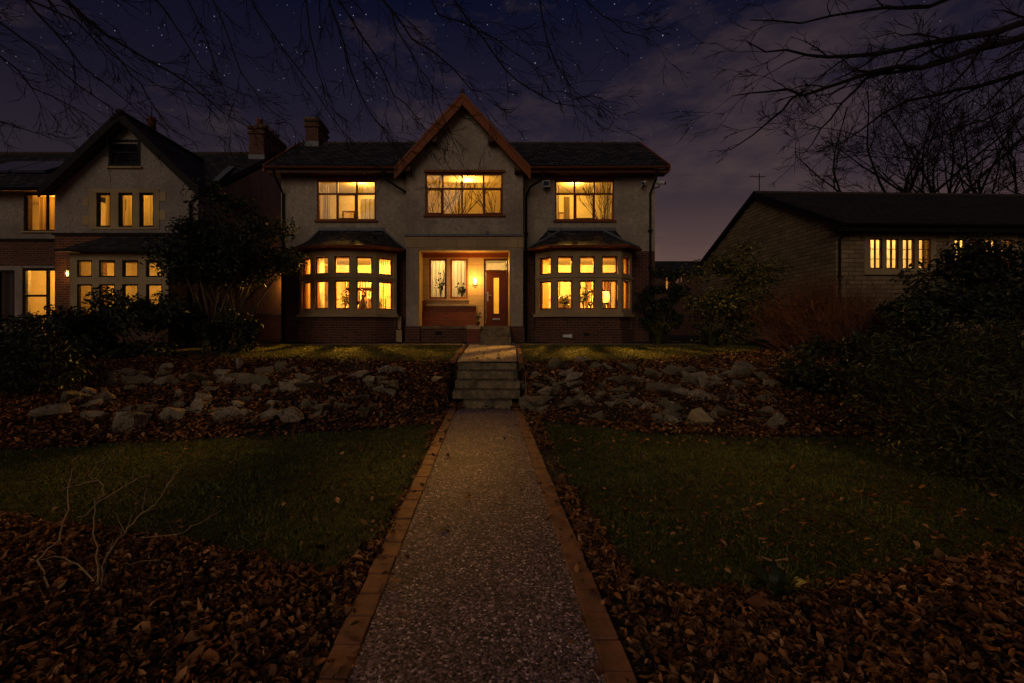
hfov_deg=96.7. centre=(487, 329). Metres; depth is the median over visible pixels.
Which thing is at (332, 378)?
rock
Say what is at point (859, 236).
bungalow
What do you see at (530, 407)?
rock
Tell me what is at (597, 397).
rock
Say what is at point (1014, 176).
bare tree
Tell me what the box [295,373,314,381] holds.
rock
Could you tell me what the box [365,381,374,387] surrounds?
rock
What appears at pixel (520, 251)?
detached house
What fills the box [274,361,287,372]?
rock
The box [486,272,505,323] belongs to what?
front door
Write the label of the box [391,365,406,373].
rock
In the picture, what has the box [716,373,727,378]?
rock
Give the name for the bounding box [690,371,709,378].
rock
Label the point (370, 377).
rock
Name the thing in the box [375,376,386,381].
rock
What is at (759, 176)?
tv aerial
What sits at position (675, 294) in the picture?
climbing shrub
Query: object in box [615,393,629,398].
rock
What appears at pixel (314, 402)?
rock
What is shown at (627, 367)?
rock
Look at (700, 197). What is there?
sky
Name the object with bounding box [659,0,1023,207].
bare tree
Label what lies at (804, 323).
twiggy shrub
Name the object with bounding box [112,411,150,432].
rock
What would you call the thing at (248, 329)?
evergreen shrub
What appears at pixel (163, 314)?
rhododendron
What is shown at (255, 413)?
rock
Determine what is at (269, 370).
rock
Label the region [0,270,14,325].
window
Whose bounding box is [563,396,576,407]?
rock
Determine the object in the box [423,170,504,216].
window
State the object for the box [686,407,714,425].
rock
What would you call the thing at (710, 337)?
strap leaved plant
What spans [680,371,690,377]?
rock
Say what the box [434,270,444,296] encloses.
house plant
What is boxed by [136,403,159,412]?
rock
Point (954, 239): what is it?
window
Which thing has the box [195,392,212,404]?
rock
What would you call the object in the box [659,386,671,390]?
rock
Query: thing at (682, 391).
rock
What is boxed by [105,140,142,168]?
window
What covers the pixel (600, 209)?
dried branches
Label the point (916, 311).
evergreen shrub
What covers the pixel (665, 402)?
rock
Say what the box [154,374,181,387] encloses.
rock
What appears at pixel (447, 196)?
dried branches
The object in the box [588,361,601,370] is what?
rock
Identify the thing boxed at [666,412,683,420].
rock
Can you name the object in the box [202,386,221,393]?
rock
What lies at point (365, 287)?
bookcase
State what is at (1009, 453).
spreading conifer
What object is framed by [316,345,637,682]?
path edging
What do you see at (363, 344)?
house walk
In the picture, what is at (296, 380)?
rock
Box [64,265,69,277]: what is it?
wall lantern
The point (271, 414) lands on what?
rock
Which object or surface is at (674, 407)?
rock
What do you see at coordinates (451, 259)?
window
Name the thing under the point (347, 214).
picture
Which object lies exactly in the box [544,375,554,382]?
rock
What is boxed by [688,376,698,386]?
rock
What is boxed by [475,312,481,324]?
potted plant
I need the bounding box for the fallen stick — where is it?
[761,556,787,573]
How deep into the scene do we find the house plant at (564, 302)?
14.07 m
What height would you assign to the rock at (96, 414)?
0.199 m
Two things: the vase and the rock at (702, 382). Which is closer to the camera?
the rock at (702, 382)
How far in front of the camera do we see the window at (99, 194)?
14.69 m
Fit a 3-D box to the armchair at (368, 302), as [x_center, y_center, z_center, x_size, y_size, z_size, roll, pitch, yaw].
[-3.750,-0.610,15.800,0.830,1.020,0.800,0,0,0]
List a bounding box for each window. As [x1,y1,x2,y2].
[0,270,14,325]
[20,193,54,232]
[54,236,187,344]
[98,193,124,226]
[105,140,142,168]
[119,193,145,226]
[140,193,152,226]
[291,227,405,343]
[314,177,377,221]
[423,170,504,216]
[427,258,447,300]
[448,258,468,300]
[527,227,641,343]
[553,177,616,221]
[870,239,881,268]
[886,239,897,268]
[903,239,913,268]
[919,239,929,268]
[954,239,965,251]
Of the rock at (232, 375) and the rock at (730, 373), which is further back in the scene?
the rock at (730, 373)
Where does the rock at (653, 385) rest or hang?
on the ground at (550, 459)
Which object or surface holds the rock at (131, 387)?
on the ground at (550, 459)
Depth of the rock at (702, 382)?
8.85 m
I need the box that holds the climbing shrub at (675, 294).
[632,266,691,341]
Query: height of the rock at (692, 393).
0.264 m
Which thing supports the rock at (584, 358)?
on the ground at (550, 459)
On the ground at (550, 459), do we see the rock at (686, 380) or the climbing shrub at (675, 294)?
the rock at (686, 380)
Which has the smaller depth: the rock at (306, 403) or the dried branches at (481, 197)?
the rock at (306, 403)
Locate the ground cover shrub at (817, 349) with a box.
[770,329,964,404]
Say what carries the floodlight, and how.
attached to the detached house at (520, 251)
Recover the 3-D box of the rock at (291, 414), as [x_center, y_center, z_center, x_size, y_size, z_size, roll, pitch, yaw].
[-3.169,1.348,7.383,0.369,0.219,0.528,0,0,2]
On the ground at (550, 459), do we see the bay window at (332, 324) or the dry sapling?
the dry sapling
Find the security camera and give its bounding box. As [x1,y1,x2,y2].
[654,180,665,188]
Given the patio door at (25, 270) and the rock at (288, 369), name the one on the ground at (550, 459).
the rock at (288, 369)
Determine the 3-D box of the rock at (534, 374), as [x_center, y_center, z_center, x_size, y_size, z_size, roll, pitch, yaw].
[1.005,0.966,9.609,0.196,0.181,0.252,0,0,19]
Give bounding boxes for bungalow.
[698,191,1023,340]
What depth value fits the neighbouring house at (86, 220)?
14.38 m
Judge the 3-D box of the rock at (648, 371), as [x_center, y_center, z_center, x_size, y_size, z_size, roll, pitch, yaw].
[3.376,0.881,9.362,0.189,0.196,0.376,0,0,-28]
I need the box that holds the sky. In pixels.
[0,0,1023,260]
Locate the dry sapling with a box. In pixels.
[37,442,219,611]
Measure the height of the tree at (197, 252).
4.695 m
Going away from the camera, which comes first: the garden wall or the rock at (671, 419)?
the rock at (671, 419)
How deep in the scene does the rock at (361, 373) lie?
9.15 m
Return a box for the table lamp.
[603,291,609,307]
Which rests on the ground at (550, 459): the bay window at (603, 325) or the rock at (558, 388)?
the rock at (558, 388)
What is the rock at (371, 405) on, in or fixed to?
on the ground at (550, 459)
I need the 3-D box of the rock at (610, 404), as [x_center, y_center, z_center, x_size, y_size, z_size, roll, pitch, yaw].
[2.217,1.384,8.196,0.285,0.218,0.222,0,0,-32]
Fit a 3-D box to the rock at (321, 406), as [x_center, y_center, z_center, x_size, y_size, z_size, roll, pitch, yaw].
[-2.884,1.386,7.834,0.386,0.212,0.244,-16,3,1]
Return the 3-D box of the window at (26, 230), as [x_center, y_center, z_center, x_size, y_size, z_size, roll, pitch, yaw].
[-14.900,-3.913,15.215,1.320,1.335,0.170,0,0,0]
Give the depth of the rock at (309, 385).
8.47 m
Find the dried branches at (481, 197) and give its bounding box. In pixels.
[464,176,499,212]
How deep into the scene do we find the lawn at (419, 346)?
11.71 m
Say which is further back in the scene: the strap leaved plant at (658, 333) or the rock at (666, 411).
the strap leaved plant at (658, 333)
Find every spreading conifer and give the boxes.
[815,299,1023,473]
[872,384,1023,503]
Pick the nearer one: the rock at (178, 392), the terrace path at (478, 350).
the rock at (178, 392)
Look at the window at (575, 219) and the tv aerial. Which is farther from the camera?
the tv aerial
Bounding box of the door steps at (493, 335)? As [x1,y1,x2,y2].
[466,325,510,344]
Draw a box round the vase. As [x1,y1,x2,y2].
[358,288,366,307]
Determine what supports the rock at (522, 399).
on the ground at (550, 459)
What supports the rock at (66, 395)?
on the ground at (550, 459)
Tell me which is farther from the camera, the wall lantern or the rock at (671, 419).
the wall lantern
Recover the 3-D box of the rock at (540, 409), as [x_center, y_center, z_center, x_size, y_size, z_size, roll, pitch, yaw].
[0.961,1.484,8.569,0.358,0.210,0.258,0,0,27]
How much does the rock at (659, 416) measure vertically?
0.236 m
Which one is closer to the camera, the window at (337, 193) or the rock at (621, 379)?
the rock at (621, 379)
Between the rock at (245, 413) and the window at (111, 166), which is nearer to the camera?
the rock at (245, 413)
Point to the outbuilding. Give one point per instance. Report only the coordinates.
(686, 328)
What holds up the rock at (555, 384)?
on the ground at (550, 459)
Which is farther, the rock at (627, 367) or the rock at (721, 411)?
the rock at (627, 367)
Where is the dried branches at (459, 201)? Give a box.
[428,176,497,213]
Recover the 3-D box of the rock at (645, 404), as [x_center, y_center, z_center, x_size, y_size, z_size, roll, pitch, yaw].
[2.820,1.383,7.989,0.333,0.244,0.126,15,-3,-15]
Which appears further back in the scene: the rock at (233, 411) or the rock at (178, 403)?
the rock at (178, 403)
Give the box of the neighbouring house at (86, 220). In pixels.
[0,108,286,344]
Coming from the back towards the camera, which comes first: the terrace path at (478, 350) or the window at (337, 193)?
the window at (337, 193)
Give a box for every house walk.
[258,344,469,344]
[516,344,697,344]
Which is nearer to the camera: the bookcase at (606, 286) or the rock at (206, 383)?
the rock at (206, 383)
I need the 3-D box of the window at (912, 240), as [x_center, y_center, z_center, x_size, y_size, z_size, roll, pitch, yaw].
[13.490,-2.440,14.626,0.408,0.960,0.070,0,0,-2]
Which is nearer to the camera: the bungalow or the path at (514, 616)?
the path at (514, 616)
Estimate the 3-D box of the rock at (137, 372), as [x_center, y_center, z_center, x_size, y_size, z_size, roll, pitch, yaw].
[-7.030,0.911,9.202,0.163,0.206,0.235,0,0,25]
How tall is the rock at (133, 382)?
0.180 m
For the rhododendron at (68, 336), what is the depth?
10.76 m
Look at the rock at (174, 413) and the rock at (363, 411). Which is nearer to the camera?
the rock at (174, 413)
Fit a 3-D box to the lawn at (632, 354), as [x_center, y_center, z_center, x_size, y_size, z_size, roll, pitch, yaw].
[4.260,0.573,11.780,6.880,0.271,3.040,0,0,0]
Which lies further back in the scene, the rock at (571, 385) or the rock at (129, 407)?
the rock at (571, 385)
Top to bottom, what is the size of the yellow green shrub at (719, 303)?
3.240 m
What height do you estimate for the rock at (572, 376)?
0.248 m
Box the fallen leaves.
[0,347,1023,682]
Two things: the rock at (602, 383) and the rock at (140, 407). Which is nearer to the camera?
the rock at (140, 407)
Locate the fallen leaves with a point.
(1004, 569)
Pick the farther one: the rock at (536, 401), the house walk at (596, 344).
the house walk at (596, 344)
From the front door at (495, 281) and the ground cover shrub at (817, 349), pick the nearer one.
the ground cover shrub at (817, 349)
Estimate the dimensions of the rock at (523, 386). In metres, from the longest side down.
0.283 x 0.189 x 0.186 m
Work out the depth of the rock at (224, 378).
8.74 m
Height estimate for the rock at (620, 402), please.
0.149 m
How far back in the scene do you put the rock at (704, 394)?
8.26 m
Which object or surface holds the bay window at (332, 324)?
in the detached house at (520, 251)
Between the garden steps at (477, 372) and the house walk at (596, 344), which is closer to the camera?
the garden steps at (477, 372)
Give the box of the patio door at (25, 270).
[23,268,54,337]
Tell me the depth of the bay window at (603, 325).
13.75 m
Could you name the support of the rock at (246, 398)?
on the ground at (550, 459)
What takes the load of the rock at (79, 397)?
on the ground at (550, 459)
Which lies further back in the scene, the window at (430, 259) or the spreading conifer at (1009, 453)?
the window at (430, 259)
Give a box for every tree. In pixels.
[0,0,687,209]
[136,175,307,351]
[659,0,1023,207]
[758,0,1023,192]
[809,0,1023,193]
[848,16,1023,193]
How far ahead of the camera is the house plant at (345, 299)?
14.06 m
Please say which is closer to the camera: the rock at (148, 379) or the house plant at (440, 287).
the rock at (148, 379)
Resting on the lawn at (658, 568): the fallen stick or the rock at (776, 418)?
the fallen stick
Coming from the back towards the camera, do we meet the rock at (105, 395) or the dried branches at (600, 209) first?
the dried branches at (600, 209)
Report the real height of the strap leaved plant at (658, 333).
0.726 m
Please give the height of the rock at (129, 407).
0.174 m
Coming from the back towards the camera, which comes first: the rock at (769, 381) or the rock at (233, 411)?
the rock at (769, 381)
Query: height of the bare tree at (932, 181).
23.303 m
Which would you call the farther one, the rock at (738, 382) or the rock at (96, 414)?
the rock at (738, 382)
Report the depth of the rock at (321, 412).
7.55 m
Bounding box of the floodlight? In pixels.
[542,180,549,189]
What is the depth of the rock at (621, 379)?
9.04 m
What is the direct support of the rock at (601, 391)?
on the ground at (550, 459)
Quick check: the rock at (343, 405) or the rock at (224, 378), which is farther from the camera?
the rock at (224, 378)
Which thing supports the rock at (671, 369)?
on the ground at (550, 459)
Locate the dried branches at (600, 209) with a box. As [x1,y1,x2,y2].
[558,183,611,218]
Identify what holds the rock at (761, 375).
on the ground at (550, 459)
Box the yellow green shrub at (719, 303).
[679,240,793,344]
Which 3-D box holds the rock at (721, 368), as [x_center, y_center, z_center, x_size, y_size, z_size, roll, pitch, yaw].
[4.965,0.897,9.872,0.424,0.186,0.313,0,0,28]
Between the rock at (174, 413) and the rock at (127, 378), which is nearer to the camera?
the rock at (174, 413)
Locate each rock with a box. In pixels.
[27,403,72,418]
[60,390,92,402]
[73,393,84,402]
[79,398,102,409]
[79,410,104,420]
[80,386,97,394]
[92,390,119,403]
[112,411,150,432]
[114,368,133,372]
[120,372,134,375]
[121,376,144,386]
[122,405,133,410]
[123,384,137,392]
[124,381,141,385]
[133,370,143,374]
[135,371,149,376]
[136,374,154,384]
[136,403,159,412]
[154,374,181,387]
[155,363,173,371]
[156,369,178,376]
[158,407,185,421]
[173,401,185,406]
[175,390,183,395]
[180,372,216,380]
[185,397,207,412]
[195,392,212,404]
[201,381,213,386]
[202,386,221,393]
[212,406,239,423]
[213,369,230,378]
[215,375,236,387]
[226,373,238,376]
[231,396,252,402]
[232,400,245,408]
[235,358,243,370]
[236,373,272,388]
[236,410,251,417]
[239,408,257,415]
[247,408,278,422]
[252,384,262,391]
[254,366,273,375]
[266,400,274,408]
[270,387,279,394]
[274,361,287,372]
[275,407,303,422]
[278,381,302,393]
[285,365,298,371]
[289,379,301,382]
[293,381,322,390]
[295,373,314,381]
[298,399,313,408]
[308,410,328,419]
[310,400,318,404]
[310,402,331,412]
[322,375,338,383]
[333,401,352,411]
[347,370,368,378]
[358,407,370,417]
[363,375,374,383]
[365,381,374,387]
[368,403,379,408]
[372,384,386,393]
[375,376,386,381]
[378,365,395,373]
[381,380,398,389]
[381,388,395,395]
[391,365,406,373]
[431,376,442,381]
[518,394,528,404]
[520,402,529,410]
[521,382,528,390]
[523,405,537,410]
[525,396,553,410]
[531,371,539,378]
[532,383,544,388]
[534,404,548,413]
[537,386,554,395]
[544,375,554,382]
[546,358,570,368]
[552,381,564,387]
[552,385,561,394]
[558,368,572,375]
[558,402,578,407]
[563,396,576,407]
[564,372,582,382]
[564,380,578,388]
[572,393,584,402]
[573,356,588,362]
[579,396,596,405]
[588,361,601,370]
[588,410,605,419]
[593,394,601,399]
[594,388,606,395]
[597,381,606,388]
[601,362,614,370]
[604,401,617,407]
[608,376,633,382]
[609,384,625,393]
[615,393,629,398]
[616,399,628,404]
[620,363,636,373]
[627,397,642,405]
[631,376,650,381]
[640,402,658,409]
[644,368,660,377]
[645,381,668,392]
[650,413,664,423]
[656,397,670,407]
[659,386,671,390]
[660,365,681,375]
[661,408,671,414]
[663,414,681,423]
[664,383,680,387]
[664,404,683,411]
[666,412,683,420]
[670,387,688,395]
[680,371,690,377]
[680,376,697,383]
[682,366,693,372]
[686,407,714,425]
[687,389,709,399]
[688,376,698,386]
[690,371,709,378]
[697,377,714,387]
[698,392,719,400]
[703,380,710,389]
[709,367,725,371]
[709,375,722,380]
[709,409,717,420]
[713,379,725,387]
[713,405,729,414]
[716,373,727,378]
[721,370,734,377]
[721,394,739,401]
[730,363,750,377]
[732,380,747,387]
[733,360,756,373]
[752,372,768,383]
[755,394,776,401]
[756,406,775,414]
[762,379,779,387]
[763,412,785,428]
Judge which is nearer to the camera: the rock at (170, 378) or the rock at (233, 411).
the rock at (233, 411)
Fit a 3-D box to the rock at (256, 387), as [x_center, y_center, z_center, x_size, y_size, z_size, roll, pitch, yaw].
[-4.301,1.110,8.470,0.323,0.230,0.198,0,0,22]
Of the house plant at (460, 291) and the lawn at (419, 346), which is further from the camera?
the house plant at (460, 291)
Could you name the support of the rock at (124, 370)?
on the ground at (550, 459)
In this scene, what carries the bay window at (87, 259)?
in the neighbouring house at (86, 220)
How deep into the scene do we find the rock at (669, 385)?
8.59 m
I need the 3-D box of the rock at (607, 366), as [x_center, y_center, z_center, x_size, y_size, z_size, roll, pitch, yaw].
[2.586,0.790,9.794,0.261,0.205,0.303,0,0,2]
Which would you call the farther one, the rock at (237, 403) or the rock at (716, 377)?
the rock at (716, 377)
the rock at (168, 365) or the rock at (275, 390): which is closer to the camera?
the rock at (275, 390)
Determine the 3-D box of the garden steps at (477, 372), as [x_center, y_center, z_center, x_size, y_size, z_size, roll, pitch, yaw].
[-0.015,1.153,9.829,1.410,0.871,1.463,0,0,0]
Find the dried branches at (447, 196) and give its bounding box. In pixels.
[405,176,472,212]
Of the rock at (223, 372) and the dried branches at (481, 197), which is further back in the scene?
the dried branches at (481, 197)
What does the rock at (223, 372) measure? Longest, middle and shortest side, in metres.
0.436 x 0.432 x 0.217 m
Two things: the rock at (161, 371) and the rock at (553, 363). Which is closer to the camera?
the rock at (161, 371)
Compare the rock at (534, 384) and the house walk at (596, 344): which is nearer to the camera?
the rock at (534, 384)
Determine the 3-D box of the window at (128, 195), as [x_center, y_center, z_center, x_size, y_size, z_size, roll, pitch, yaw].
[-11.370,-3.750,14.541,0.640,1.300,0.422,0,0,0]
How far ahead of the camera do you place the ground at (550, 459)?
2.92 m
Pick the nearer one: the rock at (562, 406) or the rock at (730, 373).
the rock at (562, 406)
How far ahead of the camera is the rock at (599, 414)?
7.84 m
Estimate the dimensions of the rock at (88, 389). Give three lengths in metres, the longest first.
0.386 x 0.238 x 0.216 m
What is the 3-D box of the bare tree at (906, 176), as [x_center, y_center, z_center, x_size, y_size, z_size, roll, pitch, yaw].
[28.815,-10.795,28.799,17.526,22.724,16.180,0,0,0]
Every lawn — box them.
[0,425,432,574]
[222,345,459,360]
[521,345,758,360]
[543,421,1023,591]
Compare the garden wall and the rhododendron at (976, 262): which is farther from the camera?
the garden wall
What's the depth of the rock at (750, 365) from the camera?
9.85 m
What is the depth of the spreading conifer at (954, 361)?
5.59 m
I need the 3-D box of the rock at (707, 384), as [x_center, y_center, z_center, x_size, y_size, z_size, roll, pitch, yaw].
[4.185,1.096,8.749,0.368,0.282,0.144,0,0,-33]
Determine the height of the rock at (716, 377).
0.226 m
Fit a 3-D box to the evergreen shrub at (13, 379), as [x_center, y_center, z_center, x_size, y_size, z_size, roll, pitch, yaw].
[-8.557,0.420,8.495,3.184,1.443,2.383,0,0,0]
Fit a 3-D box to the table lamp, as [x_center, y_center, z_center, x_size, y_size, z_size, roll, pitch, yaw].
[3.630,-0.850,14.200,0.380,0.700,0.380,0,0,0]
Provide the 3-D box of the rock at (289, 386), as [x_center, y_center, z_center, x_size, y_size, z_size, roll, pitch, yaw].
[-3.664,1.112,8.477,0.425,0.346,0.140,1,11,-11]
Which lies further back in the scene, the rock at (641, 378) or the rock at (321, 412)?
the rock at (641, 378)
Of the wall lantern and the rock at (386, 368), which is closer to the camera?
the rock at (386, 368)
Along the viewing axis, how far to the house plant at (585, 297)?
14.23 m
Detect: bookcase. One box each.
[345,282,370,307]
[585,282,609,307]
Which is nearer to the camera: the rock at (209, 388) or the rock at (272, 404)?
the rock at (272, 404)
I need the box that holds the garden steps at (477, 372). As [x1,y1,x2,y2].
[453,362,519,408]
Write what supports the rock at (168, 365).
on the ground at (550, 459)
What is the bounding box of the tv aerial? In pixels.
[750,173,765,190]
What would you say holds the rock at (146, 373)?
on the ground at (550, 459)
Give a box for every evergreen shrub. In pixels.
[0,314,113,393]
[191,308,264,352]
[859,283,1017,370]
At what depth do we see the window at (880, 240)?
14.56 m
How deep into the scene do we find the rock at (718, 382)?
8.95 m
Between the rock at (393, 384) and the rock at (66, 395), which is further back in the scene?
the rock at (393, 384)
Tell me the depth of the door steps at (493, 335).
13.60 m
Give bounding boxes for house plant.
[340,290,348,307]
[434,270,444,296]
[455,283,465,296]
[558,293,570,307]
[581,284,590,307]
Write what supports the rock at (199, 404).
on the ground at (550, 459)
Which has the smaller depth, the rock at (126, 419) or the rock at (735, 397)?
the rock at (126, 419)
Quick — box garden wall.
[250,314,280,339]
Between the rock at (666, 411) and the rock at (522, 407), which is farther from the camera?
the rock at (522, 407)
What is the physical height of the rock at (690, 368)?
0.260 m
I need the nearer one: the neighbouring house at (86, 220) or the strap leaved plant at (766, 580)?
the strap leaved plant at (766, 580)
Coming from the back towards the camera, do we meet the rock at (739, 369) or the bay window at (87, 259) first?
the bay window at (87, 259)
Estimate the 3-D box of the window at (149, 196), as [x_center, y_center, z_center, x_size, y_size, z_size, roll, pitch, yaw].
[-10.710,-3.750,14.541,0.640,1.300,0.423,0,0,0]
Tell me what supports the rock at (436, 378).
on the ground at (550, 459)
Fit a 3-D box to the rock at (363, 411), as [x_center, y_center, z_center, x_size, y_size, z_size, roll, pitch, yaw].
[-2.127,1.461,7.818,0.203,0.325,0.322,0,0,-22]
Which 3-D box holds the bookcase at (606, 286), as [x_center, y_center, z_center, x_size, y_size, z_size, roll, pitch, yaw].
[4.350,-1.100,18.030,0.900,2.000,0.300,0,0,0]
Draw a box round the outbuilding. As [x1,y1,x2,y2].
[655,261,702,334]
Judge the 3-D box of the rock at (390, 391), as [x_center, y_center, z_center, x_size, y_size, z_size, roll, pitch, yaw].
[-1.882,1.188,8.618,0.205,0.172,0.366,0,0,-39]
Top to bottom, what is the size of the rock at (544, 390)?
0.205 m
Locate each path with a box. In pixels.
[347,408,605,682]
[457,342,516,361]
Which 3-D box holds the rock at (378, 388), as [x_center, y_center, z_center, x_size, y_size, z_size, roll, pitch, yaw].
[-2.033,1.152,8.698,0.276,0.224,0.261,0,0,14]
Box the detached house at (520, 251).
[263,88,670,343]
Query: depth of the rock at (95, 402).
7.47 m
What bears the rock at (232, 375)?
on the ground at (550, 459)
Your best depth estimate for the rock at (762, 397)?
8.21 m
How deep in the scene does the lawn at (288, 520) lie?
4.52 m
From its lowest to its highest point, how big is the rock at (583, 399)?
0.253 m
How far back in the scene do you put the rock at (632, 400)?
8.09 m
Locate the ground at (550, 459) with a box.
[0,335,1023,682]
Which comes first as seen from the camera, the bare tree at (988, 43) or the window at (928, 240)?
the bare tree at (988, 43)
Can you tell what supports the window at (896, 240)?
in the bungalow
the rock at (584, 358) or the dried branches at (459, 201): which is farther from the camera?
the dried branches at (459, 201)
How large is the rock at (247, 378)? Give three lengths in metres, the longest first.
0.691 x 0.442 x 0.337 m
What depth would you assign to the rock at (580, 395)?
8.48 m
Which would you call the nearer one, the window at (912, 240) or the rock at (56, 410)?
the rock at (56, 410)
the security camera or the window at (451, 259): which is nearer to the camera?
the security camera
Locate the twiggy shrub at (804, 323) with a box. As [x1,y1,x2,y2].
[729,268,907,359]
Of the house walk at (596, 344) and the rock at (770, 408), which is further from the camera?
the house walk at (596, 344)
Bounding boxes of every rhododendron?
[0,311,112,358]
[32,285,212,358]
[889,231,1023,366]
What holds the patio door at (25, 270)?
in the neighbouring house at (86, 220)
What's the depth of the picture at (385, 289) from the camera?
18.18 m
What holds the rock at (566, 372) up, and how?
on the ground at (550, 459)
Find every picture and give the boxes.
[342,211,354,217]
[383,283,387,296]
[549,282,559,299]
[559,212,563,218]
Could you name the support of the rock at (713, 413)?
on the ground at (550, 459)
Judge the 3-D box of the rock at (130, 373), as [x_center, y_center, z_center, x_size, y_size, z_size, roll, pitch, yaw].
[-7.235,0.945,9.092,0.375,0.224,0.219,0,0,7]
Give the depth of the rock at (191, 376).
8.83 m
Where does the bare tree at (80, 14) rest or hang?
on the ground at (550, 459)
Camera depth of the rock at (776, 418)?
7.28 m
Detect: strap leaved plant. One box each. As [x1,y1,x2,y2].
[639,320,685,344]
[696,325,733,346]
[743,558,816,599]
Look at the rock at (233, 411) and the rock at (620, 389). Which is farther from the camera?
the rock at (620, 389)

